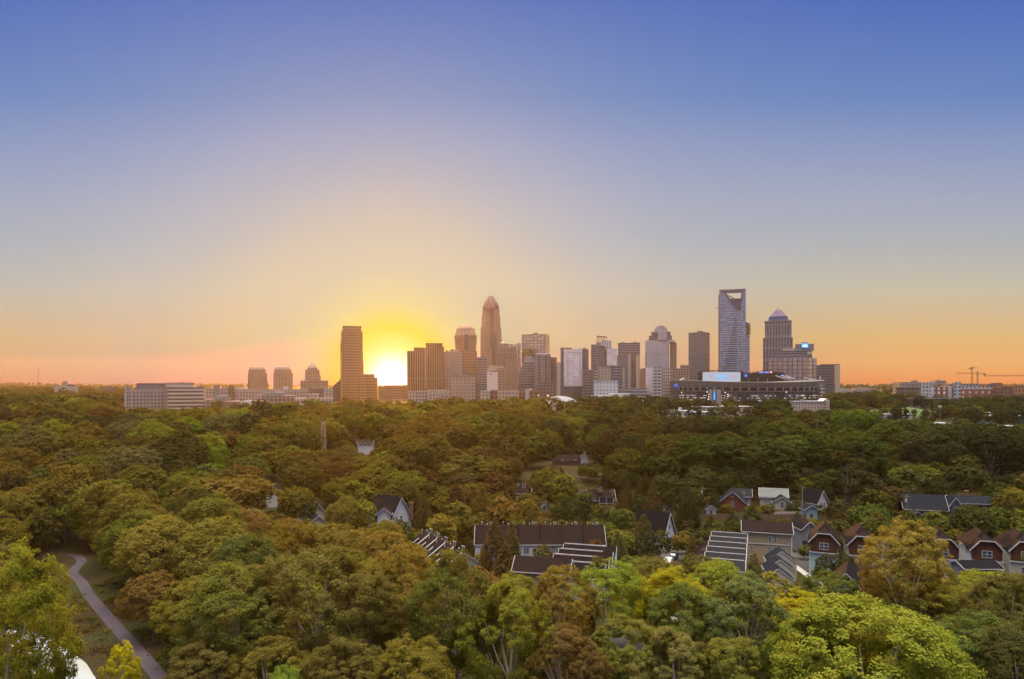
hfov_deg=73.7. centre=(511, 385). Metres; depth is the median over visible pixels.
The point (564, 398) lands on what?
dome pavilion
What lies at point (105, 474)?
broadleaf tree
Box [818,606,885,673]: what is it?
broadleaf tree
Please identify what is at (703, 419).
broadleaf tree
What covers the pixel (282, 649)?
broadleaf tree
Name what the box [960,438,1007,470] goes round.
broadleaf tree
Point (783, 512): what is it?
board fence
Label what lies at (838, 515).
conifer tree
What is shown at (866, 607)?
broadleaf tree
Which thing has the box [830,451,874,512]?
broadleaf tree
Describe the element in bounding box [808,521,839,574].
craftsman house
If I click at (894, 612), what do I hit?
broadleaf tree
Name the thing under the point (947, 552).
window
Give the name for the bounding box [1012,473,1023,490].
broadleaf tree
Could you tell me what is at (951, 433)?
broadleaf tree
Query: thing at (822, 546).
window
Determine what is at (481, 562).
conifer tree
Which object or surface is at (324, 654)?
broadleaf tree
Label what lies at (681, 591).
broadleaf tree
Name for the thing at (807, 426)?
broadleaf tree
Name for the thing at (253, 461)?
broadleaf tree
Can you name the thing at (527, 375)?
round top block
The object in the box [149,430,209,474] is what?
broadleaf tree
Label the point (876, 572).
garage
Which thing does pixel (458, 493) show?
conifer tree
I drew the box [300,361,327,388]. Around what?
domed tower
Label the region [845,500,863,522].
conifer tree
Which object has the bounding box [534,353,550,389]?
octagonal tower
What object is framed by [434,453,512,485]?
broadleaf tree
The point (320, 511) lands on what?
house
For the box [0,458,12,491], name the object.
broadleaf tree
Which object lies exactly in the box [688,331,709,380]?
condo tower
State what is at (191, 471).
broadleaf tree
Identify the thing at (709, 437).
broadleaf tree
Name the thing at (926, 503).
house
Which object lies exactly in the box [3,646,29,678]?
broadleaf tree
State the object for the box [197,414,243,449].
broadleaf tree
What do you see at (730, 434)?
broadleaf tree
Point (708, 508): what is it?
garden shed
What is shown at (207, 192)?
sky
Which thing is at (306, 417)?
broadleaf tree
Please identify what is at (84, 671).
creek water
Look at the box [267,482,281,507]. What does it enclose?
house
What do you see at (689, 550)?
conifer tree
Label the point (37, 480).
broadleaf tree
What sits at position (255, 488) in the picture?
broadleaf tree
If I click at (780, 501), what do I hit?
house
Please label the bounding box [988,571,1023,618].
broadleaf tree
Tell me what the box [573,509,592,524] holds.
conifer tree
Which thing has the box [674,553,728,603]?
broadleaf tree
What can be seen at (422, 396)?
apartment row
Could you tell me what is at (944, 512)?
conifer tree
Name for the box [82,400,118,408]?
broadleaf tree
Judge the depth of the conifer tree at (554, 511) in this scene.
223.67 m
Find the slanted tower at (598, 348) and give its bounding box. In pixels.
[591,336,611,370]
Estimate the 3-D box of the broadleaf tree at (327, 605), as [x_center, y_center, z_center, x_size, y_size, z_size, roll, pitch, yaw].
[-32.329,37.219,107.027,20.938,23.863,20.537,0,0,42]
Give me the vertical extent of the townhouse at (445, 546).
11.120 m
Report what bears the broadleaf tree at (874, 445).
on the ground at (91, 570)
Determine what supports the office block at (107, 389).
on the ground at (91, 570)
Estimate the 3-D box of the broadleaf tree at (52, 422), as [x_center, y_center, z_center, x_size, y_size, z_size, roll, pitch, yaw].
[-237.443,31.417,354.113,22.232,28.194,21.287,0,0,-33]
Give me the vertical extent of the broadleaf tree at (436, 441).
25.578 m
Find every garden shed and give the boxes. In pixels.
[536,501,550,510]
[659,504,673,513]
[703,503,717,513]
[798,503,819,519]
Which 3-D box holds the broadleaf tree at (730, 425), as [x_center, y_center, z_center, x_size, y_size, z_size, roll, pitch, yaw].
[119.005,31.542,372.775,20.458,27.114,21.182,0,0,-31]
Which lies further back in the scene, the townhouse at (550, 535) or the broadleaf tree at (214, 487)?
the broadleaf tree at (214, 487)
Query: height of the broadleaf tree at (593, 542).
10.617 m
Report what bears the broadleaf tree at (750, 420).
on the ground at (91, 570)
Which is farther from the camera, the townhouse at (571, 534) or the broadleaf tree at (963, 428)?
the broadleaf tree at (963, 428)
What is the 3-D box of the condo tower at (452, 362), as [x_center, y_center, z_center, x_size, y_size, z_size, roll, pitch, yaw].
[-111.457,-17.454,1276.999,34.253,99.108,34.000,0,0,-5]
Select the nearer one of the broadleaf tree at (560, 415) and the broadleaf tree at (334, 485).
the broadleaf tree at (334, 485)
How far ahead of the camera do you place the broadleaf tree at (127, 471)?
231.02 m
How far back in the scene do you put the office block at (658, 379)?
1278.33 m
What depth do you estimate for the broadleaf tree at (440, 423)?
379.08 m
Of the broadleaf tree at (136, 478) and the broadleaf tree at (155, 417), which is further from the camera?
the broadleaf tree at (155, 417)
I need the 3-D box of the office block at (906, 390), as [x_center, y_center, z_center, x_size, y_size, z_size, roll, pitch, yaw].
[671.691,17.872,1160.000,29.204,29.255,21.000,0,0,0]
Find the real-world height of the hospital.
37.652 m
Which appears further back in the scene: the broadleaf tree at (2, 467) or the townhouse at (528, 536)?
the broadleaf tree at (2, 467)
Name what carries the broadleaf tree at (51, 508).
on the ground at (91, 570)
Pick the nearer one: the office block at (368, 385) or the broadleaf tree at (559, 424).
the broadleaf tree at (559, 424)
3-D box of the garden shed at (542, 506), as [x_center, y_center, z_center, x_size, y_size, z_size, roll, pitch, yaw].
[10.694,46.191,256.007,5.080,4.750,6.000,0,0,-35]
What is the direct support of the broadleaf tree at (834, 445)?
on the ground at (91, 570)
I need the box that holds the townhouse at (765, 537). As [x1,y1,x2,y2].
[741,519,793,562]
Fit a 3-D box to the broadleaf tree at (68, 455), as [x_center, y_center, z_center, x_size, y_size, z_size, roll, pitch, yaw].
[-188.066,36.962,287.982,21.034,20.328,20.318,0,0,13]
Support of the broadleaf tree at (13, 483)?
on the ground at (91, 570)
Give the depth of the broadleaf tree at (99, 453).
272.44 m
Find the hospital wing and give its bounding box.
[166,382,203,408]
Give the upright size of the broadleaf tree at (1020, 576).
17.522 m
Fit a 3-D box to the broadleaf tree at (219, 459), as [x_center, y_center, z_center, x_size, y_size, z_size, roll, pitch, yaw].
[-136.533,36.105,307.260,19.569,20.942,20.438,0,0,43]
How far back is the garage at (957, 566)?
152.91 m
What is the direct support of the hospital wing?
on the ground at (91, 570)
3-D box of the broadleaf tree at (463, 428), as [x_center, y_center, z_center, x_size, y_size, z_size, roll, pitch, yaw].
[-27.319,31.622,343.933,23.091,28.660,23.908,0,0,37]
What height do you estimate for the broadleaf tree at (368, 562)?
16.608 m
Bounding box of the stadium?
[669,370,824,403]
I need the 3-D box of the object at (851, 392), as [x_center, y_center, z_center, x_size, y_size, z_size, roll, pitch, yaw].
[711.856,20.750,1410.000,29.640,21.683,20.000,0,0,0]
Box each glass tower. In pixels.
[509,343,520,390]
[522,333,549,361]
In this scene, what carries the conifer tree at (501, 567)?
on the ground at (91, 570)
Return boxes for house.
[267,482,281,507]
[296,500,324,525]
[308,512,324,527]
[356,440,374,454]
[367,494,413,532]
[375,505,392,527]
[511,555,574,609]
[514,484,531,495]
[551,454,580,465]
[580,451,587,465]
[586,483,615,505]
[632,508,676,549]
[717,487,748,511]
[735,488,752,506]
[758,487,788,506]
[771,494,791,510]
[791,516,815,552]
[799,488,829,510]
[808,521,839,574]
[824,560,868,605]
[841,523,878,566]
[880,525,917,566]
[898,493,949,518]
[919,525,961,577]
[945,490,996,517]
[946,494,961,515]
[956,527,1005,573]
[993,528,1023,573]
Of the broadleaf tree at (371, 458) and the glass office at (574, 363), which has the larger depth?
the glass office at (574, 363)
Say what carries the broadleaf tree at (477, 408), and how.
on the ground at (91, 570)
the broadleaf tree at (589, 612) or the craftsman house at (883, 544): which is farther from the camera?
the craftsman house at (883, 544)
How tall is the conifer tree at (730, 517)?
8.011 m
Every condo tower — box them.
[340,325,363,400]
[444,349,461,397]
[551,357,556,384]
[598,365,624,392]
[617,353,638,387]
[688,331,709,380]
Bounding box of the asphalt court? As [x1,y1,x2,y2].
[626,548,686,566]
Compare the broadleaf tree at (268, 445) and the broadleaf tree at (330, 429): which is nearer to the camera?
the broadleaf tree at (268, 445)
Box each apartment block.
[235,386,332,400]
[593,381,617,394]
[790,398,829,413]
[893,380,945,394]
[921,386,959,399]
[931,382,979,386]
[960,387,993,400]
[981,383,1023,396]
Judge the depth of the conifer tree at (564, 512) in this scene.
214.99 m
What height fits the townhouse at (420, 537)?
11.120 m
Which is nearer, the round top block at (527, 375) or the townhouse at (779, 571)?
the townhouse at (779, 571)
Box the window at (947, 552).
[940,549,948,555]
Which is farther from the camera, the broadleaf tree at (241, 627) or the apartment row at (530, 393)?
the apartment row at (530, 393)
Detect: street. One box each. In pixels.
[792,552,880,556]
[794,558,824,581]
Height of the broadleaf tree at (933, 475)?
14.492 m
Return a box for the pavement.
[797,565,823,584]
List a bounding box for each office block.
[98,386,116,392]
[205,385,235,400]
[261,391,294,403]
[295,393,332,406]
[359,374,377,400]
[487,365,505,390]
[536,382,556,398]
[594,371,597,380]
[640,368,645,387]
[646,367,670,400]
[671,365,689,399]
[768,342,816,380]
[896,387,918,395]
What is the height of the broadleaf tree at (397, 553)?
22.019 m
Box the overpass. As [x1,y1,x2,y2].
[907,398,957,408]
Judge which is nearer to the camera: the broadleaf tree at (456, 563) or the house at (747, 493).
the broadleaf tree at (456, 563)
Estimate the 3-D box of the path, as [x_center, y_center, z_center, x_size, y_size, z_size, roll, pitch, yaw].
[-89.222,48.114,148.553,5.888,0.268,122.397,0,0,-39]
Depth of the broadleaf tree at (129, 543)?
136.83 m
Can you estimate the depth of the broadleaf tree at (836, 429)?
371.99 m
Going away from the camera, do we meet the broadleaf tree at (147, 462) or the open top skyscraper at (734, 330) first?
the broadleaf tree at (147, 462)
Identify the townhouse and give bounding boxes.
[410,528,432,543]
[415,532,439,561]
[425,536,447,556]
[429,541,455,561]
[439,545,479,591]
[474,522,496,564]
[497,522,518,555]
[518,522,539,555]
[539,522,562,556]
[553,553,611,599]
[558,548,614,571]
[560,522,582,547]
[563,543,618,570]
[572,561,606,607]
[581,522,606,545]
[687,558,745,598]
[689,546,746,574]
[689,551,746,565]
[691,540,746,556]
[694,536,747,565]
[698,531,747,569]
[741,519,793,562]
[759,563,794,585]
[761,554,795,585]
[763,546,796,577]
[764,575,792,596]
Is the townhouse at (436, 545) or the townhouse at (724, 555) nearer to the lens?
the townhouse at (724, 555)
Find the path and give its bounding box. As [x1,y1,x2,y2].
[68,555,166,678]
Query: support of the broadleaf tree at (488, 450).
on the ground at (91, 570)
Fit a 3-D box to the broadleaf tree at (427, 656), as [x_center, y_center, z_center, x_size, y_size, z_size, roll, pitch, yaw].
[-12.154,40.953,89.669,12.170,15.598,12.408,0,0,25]
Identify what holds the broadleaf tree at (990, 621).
on the ground at (91, 570)
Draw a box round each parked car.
[664,556,673,561]
[669,552,678,559]
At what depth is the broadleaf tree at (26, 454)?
274.12 m
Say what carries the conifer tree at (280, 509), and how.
on the ground at (91, 570)
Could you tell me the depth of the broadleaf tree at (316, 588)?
120.71 m
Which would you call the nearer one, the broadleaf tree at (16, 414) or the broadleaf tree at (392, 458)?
the broadleaf tree at (392, 458)
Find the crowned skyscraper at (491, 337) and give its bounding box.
[480,293,501,371]
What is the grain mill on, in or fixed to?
on the ground at (91, 570)
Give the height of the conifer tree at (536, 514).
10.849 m
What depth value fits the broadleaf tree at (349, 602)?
123.04 m
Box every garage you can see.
[856,567,920,597]
[908,508,924,517]
[947,560,1004,584]
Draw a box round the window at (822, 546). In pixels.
[819,542,828,549]
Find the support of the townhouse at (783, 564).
on the ground at (91, 570)
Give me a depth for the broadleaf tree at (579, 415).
454.53 m
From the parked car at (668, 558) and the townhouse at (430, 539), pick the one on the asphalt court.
the parked car at (668, 558)
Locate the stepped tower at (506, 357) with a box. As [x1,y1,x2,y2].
[497,340,516,390]
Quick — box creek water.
[7,629,95,678]
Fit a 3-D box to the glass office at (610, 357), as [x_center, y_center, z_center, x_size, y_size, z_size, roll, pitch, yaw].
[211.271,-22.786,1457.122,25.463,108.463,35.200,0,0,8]
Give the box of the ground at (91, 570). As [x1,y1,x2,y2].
[1,384,1023,678]
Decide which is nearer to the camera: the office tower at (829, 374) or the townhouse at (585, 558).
the townhouse at (585, 558)
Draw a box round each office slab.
[407,343,443,400]
[557,362,560,395]
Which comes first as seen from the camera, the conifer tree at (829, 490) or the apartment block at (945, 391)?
the conifer tree at (829, 490)
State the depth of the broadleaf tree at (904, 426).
389.21 m
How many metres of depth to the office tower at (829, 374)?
1348.02 m
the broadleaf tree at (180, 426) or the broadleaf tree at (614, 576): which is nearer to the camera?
the broadleaf tree at (614, 576)
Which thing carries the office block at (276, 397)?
on the ground at (91, 570)
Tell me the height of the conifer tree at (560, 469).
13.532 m
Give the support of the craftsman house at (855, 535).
on the ground at (91, 570)
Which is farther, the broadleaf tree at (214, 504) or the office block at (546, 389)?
the office block at (546, 389)
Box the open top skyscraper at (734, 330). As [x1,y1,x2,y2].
[717,289,750,373]
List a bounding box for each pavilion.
[546,396,575,409]
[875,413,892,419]
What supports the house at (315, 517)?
on the ground at (91, 570)
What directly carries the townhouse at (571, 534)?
on the ground at (91, 570)
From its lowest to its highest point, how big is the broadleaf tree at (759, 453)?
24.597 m
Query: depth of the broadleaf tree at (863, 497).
244.31 m
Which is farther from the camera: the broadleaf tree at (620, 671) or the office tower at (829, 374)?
the office tower at (829, 374)
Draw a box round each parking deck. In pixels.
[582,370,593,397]
[619,386,646,397]
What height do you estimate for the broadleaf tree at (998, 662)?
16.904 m
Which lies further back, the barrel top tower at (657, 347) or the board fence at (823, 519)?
the barrel top tower at (657, 347)
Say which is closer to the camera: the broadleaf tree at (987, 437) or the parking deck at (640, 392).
the broadleaf tree at (987, 437)
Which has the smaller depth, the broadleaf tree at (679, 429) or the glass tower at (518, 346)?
the broadleaf tree at (679, 429)
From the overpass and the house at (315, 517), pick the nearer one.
the house at (315, 517)
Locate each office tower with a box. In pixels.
[248,366,267,388]
[273,366,292,388]
[462,350,486,399]
[618,342,639,387]
[817,364,839,393]
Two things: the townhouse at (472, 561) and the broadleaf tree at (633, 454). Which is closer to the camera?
the townhouse at (472, 561)
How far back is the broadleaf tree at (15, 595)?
120.65 m
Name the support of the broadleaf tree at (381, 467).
on the ground at (91, 570)
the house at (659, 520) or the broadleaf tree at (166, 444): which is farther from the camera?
the broadleaf tree at (166, 444)
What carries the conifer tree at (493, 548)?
on the ground at (91, 570)
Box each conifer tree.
[276,485,290,515]
[411,490,434,538]
[436,482,468,531]
[466,486,490,536]
[478,517,505,575]
[478,548,485,568]
[491,542,513,599]
[496,490,511,520]
[501,521,521,567]
[523,505,548,524]
[525,510,535,524]
[551,493,578,524]
[551,502,558,523]
[556,468,565,497]
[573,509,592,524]
[599,466,610,488]
[610,531,630,561]
[611,490,630,525]
[614,471,623,500]
[620,480,635,511]
[627,514,662,559]
[643,481,664,511]
[673,483,701,531]
[682,536,698,566]
[701,515,717,534]
[709,487,721,511]
[719,511,742,532]
[739,504,762,520]
[746,553,767,582]
[825,482,835,506]
[832,510,849,530]
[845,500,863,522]
[882,470,891,491]
[940,509,950,534]
[994,496,1018,529]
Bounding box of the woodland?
[0,382,1023,678]
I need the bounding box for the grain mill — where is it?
[54,381,77,392]
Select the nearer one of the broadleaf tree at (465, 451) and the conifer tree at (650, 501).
the conifer tree at (650, 501)
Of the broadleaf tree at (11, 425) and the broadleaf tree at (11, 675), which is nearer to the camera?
the broadleaf tree at (11, 675)
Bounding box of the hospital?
[124,383,166,408]
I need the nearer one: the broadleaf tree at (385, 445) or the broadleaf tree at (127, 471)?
the broadleaf tree at (127, 471)
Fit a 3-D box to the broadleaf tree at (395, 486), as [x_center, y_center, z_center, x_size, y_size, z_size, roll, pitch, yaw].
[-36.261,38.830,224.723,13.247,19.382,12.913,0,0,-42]
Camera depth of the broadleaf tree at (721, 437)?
319.24 m
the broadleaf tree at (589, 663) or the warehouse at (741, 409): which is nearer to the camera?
the broadleaf tree at (589, 663)
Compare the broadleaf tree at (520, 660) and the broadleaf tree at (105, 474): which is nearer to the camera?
the broadleaf tree at (520, 660)
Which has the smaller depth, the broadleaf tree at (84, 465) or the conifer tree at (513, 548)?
the conifer tree at (513, 548)
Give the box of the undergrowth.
[56,479,1004,678]
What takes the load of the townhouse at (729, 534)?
on the ground at (91, 570)
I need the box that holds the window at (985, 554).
[982,550,991,558]
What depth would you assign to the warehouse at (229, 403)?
800.00 m
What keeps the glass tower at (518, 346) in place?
on the ground at (91, 570)
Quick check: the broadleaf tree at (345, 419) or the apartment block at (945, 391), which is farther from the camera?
the apartment block at (945, 391)
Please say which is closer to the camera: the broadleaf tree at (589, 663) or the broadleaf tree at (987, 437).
the broadleaf tree at (589, 663)
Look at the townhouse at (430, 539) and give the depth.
176.66 m
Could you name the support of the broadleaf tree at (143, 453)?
on the ground at (91, 570)
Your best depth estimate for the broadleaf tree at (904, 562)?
124.23 m
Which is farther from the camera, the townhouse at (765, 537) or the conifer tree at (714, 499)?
the conifer tree at (714, 499)
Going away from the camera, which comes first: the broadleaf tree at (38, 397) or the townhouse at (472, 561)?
the townhouse at (472, 561)
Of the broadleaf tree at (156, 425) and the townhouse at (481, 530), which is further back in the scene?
the broadleaf tree at (156, 425)
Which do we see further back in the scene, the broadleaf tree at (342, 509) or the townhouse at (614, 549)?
the broadleaf tree at (342, 509)
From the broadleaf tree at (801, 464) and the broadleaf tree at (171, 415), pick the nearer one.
the broadleaf tree at (801, 464)
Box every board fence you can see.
[698,514,806,520]
[766,512,799,513]
[819,516,896,521]
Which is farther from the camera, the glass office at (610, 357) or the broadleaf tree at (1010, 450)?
the glass office at (610, 357)
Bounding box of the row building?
[332,380,339,400]
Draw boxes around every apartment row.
[409,390,449,403]
[480,388,537,402]
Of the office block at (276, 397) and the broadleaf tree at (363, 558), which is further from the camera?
the office block at (276, 397)
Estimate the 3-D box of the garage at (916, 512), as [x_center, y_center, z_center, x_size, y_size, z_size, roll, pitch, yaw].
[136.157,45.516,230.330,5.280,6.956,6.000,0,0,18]
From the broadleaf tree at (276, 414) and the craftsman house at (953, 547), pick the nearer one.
the craftsman house at (953, 547)
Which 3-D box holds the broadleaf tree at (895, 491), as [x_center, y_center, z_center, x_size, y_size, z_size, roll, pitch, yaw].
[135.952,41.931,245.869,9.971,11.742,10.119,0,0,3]
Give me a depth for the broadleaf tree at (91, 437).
321.76 m
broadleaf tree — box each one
[0,393,11,402]
[0,407,27,431]
[0,408,7,426]
[0,421,23,435]
[0,425,69,460]
[0,445,41,466]
[0,446,45,477]
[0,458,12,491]
[0,460,25,480]
[0,463,31,488]
[0,471,36,491]
[0,484,16,524]
[0,491,43,544]
[0,510,33,559]
[0,536,86,678]
[0,542,33,596]
[0,566,35,628]
[0,594,28,641]
[0,629,6,669]
[1,483,58,520]
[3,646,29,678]
[5,493,57,533]
[7,395,38,411]
[10,400,50,417]
[10,484,67,506]
[15,476,45,486]
[16,393,43,403]
[20,402,51,416]
[26,415,69,442]
[28,419,74,454]
[30,456,72,480]
[34,464,92,545]
[36,409,74,425]
[39,449,79,476]
[46,432,98,462]
[50,408,82,428]
[56,479,140,538]
[59,398,97,412]
[60,420,107,444]
[61,461,107,494]
[62,424,117,448]
[62,454,109,484]
[68,434,107,461]
[70,464,122,508]
[72,415,104,428]
[72,480,150,570]
[75,439,121,465]
[77,402,116,416]
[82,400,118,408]
[84,449,126,474]
[85,405,120,424]
[89,488,181,583]
[96,508,179,586]
[97,639,141,678]
[98,445,165,477]
[102,418,156,445]
[103,411,141,427]
[106,452,163,489]
[107,464,161,498]
[110,514,213,599]
[114,569,189,641]
[116,436,163,470]
[121,465,175,511]
[122,432,175,458]
[126,418,178,443]
[137,415,166,424]
[148,575,228,645]
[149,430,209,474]
[150,407,169,419]
[153,407,182,427]
[154,441,207,475]
[155,472,204,511]
[160,416,204,433]
[162,419,195,438]
[162,633,242,678]
[164,458,201,476]
[165,466,210,487]
[165,486,221,523]
[169,558,294,678]
[171,474,282,509]
[171,492,244,563]
[171,514,256,622]
[175,408,217,434]
[175,435,210,464]
[186,442,230,468]
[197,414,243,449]
[198,474,228,499]
[205,464,268,503]
[209,531,282,597]
[217,411,254,432]
[217,505,275,559]
[219,564,300,669]
[222,408,253,430]
[224,456,272,480]
[226,456,271,477]
[226,635,312,678]
[233,411,275,445]
[238,435,288,464]
[238,543,379,675]
[242,514,285,547]
[247,409,286,430]
[249,415,291,447]
[256,518,316,571]
[267,419,324,450]
[269,660,301,678]
[273,422,310,450]
[273,448,323,487]
[278,458,325,497]
[287,409,320,425]
[287,581,328,632]
[293,522,367,558]
[297,633,393,678]
[302,403,330,416]
[306,548,372,626]
[307,416,335,443]
[319,460,358,490]
[320,477,351,507]
[324,496,364,530]
[324,562,410,677]
[331,577,370,634]
[339,408,370,448]
[343,467,385,502]
[350,520,411,563]
[356,531,415,572]
[358,459,401,499]
[360,557,419,606]
[363,542,445,661]
[365,449,409,470]
[366,454,409,480]
[368,406,402,434]
[369,633,455,678]
[374,435,413,458]
[375,469,426,499]
[378,517,414,546]
[382,474,422,521]
[385,437,436,471]
[387,430,424,457]
[394,420,435,447]
[402,548,504,678]
[403,409,433,423]
[405,415,433,435]
[409,433,453,475]
[420,547,470,594]
[429,416,470,451]
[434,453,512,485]
[436,420,481,471]
[445,410,470,420]
[449,413,486,441]
[453,403,484,415]
[453,580,559,678]
[456,412,482,428]
[459,446,487,475]
[467,445,508,482]
[471,429,503,447]
[481,413,533,444]
[485,570,537,629]
[488,434,528,475]
[492,600,539,677]
[502,598,548,648]
[516,622,612,678]
[525,411,555,434]
[530,563,604,676]
[538,418,575,446]
[542,412,573,433]
[559,416,590,450]
[566,556,653,638]
[574,411,599,435]
[581,414,620,448]
[583,424,616,460]
[586,427,642,471]
[589,539,602,544]
[590,555,606,578]
[590,613,662,678]
[600,403,630,415]
[601,447,643,487]
[608,433,645,472]
[617,420,660,445]
[626,556,680,611]
[628,409,658,429]
[628,626,724,678]
[632,565,709,657]
[639,434,694,476]
[645,582,721,674]
[661,415,705,437]
[669,440,705,477]
[670,431,703,441]
[671,420,713,437]
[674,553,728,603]
[678,557,748,634]
[680,436,718,474]
[683,415,716,435]
[684,636,764,678]
[688,432,707,440]
[697,433,727,460]
[699,569,801,675]
[700,436,805,479]
[701,433,749,474]
[709,418,745,440]
[713,430,748,466]
[730,417,760,434]
[741,421,785,447]
[747,436,777,478]
[758,587,832,662]
[761,417,808,438]
[761,609,860,678]
[762,446,808,482]
[768,586,989,678]
[769,434,833,474]
[773,433,810,475]
[782,418,810,434]
[792,428,824,435]
[793,567,860,605]
[794,430,853,472]
[814,553,839,576]
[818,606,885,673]
[823,411,858,425]
[823,423,849,436]
[829,435,887,476]
[830,408,881,430]
[830,451,874,512]
[832,552,859,569]
[833,427,868,456]
[833,427,880,463]
[845,594,884,639]
[854,488,876,509]
[855,515,960,618]
[860,600,913,663]
[863,421,914,460]
[867,418,945,434]
[867,625,975,678]
[877,486,903,509]
[882,419,921,460]
[886,463,942,486]
[890,407,901,419]
[895,430,968,471]
[904,577,1021,651]
[908,426,962,464]
[927,608,1023,678]
[940,423,981,446]
[949,568,1020,612]
[952,571,1023,657]
[956,429,1023,480]
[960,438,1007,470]
[969,619,1023,678]
[984,434,1023,473]
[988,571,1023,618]
[990,422,1023,470]
[991,408,1020,423]
[993,572,1023,619]
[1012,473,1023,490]
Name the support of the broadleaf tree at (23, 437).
on the ground at (91, 570)
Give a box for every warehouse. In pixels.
[223,400,256,406]
[659,407,692,417]
[684,411,722,417]
[691,406,716,410]
[719,406,752,417]
[962,415,1023,424]
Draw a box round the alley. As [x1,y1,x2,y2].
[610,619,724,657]
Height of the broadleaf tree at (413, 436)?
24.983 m
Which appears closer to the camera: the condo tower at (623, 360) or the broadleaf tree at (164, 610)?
the broadleaf tree at (164, 610)
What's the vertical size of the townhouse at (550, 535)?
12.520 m
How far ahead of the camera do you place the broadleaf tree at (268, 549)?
130.10 m
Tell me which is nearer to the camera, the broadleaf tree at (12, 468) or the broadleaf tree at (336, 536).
the broadleaf tree at (336, 536)
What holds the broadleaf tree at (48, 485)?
on the ground at (91, 570)
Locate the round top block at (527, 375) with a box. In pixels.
[520,356,533,389]
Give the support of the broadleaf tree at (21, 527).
on the ground at (91, 570)
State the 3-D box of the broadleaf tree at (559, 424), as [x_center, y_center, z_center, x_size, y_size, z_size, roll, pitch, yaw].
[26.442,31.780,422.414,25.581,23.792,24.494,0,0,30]
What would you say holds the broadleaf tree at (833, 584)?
on the ground at (91, 570)
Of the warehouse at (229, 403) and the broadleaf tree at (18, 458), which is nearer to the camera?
the broadleaf tree at (18, 458)
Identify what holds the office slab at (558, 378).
on the ground at (91, 570)
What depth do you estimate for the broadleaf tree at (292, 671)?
79.84 m
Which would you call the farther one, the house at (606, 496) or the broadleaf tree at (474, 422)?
the broadleaf tree at (474, 422)
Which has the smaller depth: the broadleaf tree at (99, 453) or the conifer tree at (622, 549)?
the conifer tree at (622, 549)
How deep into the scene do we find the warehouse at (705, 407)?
720.00 m
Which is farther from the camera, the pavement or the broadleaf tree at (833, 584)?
the pavement
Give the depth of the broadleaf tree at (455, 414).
440.14 m
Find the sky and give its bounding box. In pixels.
[0,0,1023,385]
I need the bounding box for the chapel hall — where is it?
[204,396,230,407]
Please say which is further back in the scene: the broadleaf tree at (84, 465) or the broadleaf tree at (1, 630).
the broadleaf tree at (84, 465)
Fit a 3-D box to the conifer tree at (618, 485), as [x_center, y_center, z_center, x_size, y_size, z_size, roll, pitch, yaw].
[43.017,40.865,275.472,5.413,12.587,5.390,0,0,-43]
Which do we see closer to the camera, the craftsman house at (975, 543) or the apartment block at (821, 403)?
the craftsman house at (975, 543)
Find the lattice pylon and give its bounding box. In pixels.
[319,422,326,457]
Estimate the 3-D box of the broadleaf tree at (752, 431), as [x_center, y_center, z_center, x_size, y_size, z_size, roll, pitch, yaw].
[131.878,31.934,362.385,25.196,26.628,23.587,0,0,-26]
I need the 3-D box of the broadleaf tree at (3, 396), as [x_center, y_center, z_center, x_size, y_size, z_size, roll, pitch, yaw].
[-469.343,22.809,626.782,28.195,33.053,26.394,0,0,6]
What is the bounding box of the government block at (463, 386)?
[451,375,475,401]
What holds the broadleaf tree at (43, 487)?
on the ground at (91, 570)
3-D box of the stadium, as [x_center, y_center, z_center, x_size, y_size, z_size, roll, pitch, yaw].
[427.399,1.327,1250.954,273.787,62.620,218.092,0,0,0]
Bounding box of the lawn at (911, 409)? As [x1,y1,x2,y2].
[870,407,935,416]
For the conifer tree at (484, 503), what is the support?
on the ground at (91, 570)
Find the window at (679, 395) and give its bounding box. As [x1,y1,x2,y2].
[679,395,818,400]
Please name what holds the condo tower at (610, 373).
on the ground at (91, 570)
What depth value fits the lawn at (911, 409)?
779.07 m
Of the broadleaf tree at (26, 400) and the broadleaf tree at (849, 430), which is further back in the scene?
the broadleaf tree at (26, 400)
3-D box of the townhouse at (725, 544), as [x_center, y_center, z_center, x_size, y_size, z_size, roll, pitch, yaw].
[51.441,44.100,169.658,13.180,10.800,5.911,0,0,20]
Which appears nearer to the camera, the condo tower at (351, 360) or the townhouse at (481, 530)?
the townhouse at (481, 530)
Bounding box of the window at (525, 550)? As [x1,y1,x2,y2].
[523,548,528,553]
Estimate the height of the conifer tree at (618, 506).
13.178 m
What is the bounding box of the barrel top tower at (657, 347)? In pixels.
[645,325,676,368]
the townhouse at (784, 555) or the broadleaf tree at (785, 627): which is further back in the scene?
the townhouse at (784, 555)
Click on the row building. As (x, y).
(336, 391)
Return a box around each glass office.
[561,348,588,397]
[605,349,616,365]
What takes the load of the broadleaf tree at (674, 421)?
on the ground at (91, 570)
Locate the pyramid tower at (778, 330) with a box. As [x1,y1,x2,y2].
[763,307,792,369]
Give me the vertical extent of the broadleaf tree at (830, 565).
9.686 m
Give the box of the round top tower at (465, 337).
[454,324,476,352]
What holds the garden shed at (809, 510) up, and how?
on the ground at (91, 570)
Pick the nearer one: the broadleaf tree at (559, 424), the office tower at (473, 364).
the broadleaf tree at (559, 424)
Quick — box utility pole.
[799,485,805,517]
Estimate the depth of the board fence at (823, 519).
236.27 m
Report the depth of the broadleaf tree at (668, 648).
91.00 m
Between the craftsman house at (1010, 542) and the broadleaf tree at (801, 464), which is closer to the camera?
the craftsman house at (1010, 542)

